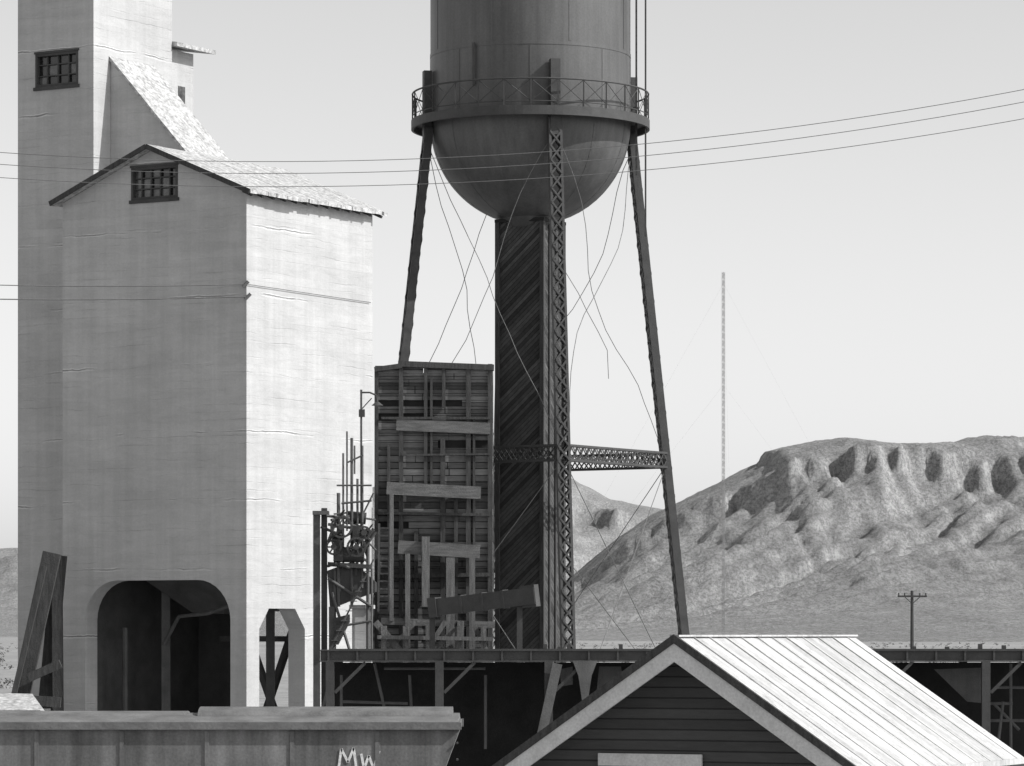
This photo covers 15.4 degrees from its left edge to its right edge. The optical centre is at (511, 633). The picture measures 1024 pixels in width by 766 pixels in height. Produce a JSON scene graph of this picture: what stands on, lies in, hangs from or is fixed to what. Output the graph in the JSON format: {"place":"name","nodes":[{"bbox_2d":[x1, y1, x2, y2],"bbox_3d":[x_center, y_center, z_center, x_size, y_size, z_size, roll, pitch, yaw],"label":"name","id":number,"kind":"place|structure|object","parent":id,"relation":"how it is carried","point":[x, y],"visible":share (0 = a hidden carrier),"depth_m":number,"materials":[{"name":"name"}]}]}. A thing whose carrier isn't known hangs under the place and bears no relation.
{"place":"outdoors","nodes":[
{"label":"outdoors","id":0,"kind":"place"},
{"bbox_2d":[0,693,50,710],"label":"roof","id":1,"kind":"structure","parent":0,"point":[17,702],"depth_m":114.68,"materials":[{"name":"grey metal"}]},
{"bbox_2d":[18,0,387,712],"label":"concrete coaling tower","id":2,"kind":"structure","parent":0,"point":[178,472],"depth_m":133.46,"materials":[{"name":"paint"}]},
{"bbox_2d":[33,48,79,90],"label":"window frame","id":3,"kind":"structure","parent":2,"relation":"in","point":[58,85],"depth_m":136.52,"materials":[{"name":"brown wood"}]},
{"bbox_2d":[40,54,75,83],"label":"window glass","id":4,"kind":"structure","parent":2,"relation":"in","point":[63,58],"depth_m":136.55,"materials":[{"name":"grey glass"}]},
{"bbox_2d":[40,63,75,84],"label":"window panes","id":5,"kind":"structure","parent":2,"relation":"in","point":[52,69],"depth_m":136.72,"materials":[{"name":"grey glass"}]},
{"bbox_2d":[136,169,168,197],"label":"window panes","id":6,"kind":"structure","parent":2,"relation":"in","point":[165,181],"depth_m":132.19,"materials":[{"name":"grey glass"}]},
{"bbox_2d":[129,162,178,203],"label":"window frame","id":7,"kind":"structure","parent":2,"relation":"in","point":[151,167],"depth_m":132.06,"materials":[{"name":"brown wood"}]},
{"bbox_2d":[137,168,174,196],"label":"window glass","id":8,"kind":"structure","parent":2,"relation":"in","point":[165,172],"depth_m":132.03,"materials":[{"name":"grey glass"}]},
{"bbox_2d":[178,86,184,103],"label":"penthouse window","id":9,"kind":"structure","parent":2,"relation":"in","point":[181,90],"depth_m":140.78,"materials":[{"name":"grey glass"}]},
{"bbox_2d":[0,280,370,302],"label":"service drop wires","id":10,"kind":"object","parent":2,"relation":"attached to","point":[244,285],"visible":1,"depth_m":129.25,"materials":[{"name":"metal"}]},
{"bbox_2d":[0,707,463,765],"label":"covered hopper car","id":11,"kind":"object","parent":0,"point":[315,736],"visible":1,"depth_m":69.00,"materials":[{"name":"paint"}]},
{"bbox_2d":[0,478,662,636],"bbox_3d":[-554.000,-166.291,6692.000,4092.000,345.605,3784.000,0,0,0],"label":"distant mountain ridge","id":12,"kind":"structure","parent":0,"point":[607,514],"depth_m":7175.78,"materials":[{"name":"grey stone"}]},
{"bbox_2d":[0,637,1023,706],"bbox_3d":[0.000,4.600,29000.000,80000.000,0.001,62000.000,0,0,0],"label":"ground","id":13,"kind":"structure","parent":0,"point":[281,696],"depth_m":1148.65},
{"bbox_2d":[11,551,66,710],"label":"timber prop frame","id":14,"kind":"object","parent":13,"relation":"on","point":[46,613],"visible":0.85,"depth_m":131.35,"materials":[{"name":"grey wood"}]},
{"bbox_2d":[312,431,376,706],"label":"hoist machinery","id":15,"kind":"object","parent":13,"relation":"on","point":[351,581],"visible":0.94,"depth_m":126.94,"materials":[{"name":"paint"}]},
{"bbox_2d":[359,390,382,568],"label":"bracket lamp","id":16,"kind":"object","parent":15,"relation":"attached to","point":[362,411],"visible":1,"depth_m":126.97,"materials":[{"name":"metal"}]},
{"bbox_2d":[373,361,494,662],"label":"timber coal bunker","id":17,"kind":"object","parent":13,"relation":"on","point":[433,475],"visible":0.72,"depth_m":137.46,"materials":[{"name":"grey wood"}]},
{"bbox_2d":[427,584,540,662],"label":"discharge chute","id":18,"kind":"object","parent":17,"relation":"attached to","point":[526,596],"visible":0.84,"depth_m":134.22,"materials":[{"name":"metal"}]},
{"bbox_2d":[0,641,1023,688],"bbox_3d":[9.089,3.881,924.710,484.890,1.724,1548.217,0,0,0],"label":"desert scrub","id":19,"kind":"object","parent":13,"relation":"on","point":[6,680],"visible":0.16,"depth_m":1061.32,"materials":[{"name":"grey plant"}]},
{"bbox_2d":[320,644,1023,765],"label":"steel loading trestle","id":20,"kind":"object","parent":13,"relation":"on","point":[503,709],"visible":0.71,"depth_m":122.60,"materials":[{"name":"black metal"}]},
{"bbox_2d":[567,272,915,640],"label":"radio mast","id":21,"kind":"object","parent":13,"relation":"on","point":[723,446],"visible":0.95,"depth_m":1199.43,"materials":[{"name":"metal"}]},
{"bbox_2d":[898,591,926,662],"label":"utility pole","id":22,"kind":"object","parent":13,"relation":"on","point":[912,595],"visible":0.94,"depth_m":349.86,"materials":[{"name":"grey wood"}]},
{"bbox_2d":[0,89,1023,186],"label":"overhead power line","id":23,"kind":"object","parent":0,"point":[505,154],"visible":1,"depth_m":95.99,"materials":[{"name":"metal"}]},
{"bbox_2d":[0,0,1023,547],"label":"sky","id":24,"kind":"structure","parent":0,"point":[878,287],"materials":[{"name":"white"}]},
{"bbox_2d":[372,0,689,662],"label":"water tower","id":25,"kind":"structure","parent":0,"point":[514,77],"depth_m":142.23,"materials":[{"name":"metal"}]},
{"bbox_2d":[492,634,1023,765],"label":"gabled shed","id":26,"kind":"structure","parent":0,"point":[761,700],"depth_m":60.86,"materials":[{"name":"paint"}]},
{"bbox_2d":[493,435,1023,641],"bbox_3d":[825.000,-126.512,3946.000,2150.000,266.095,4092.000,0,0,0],"label":"mountain ridge","id":27,"kind":"structure","parent":0,"point":[940,525],"depth_m":4181.84,"materials":[{"name":"grey stone"}]}
]}

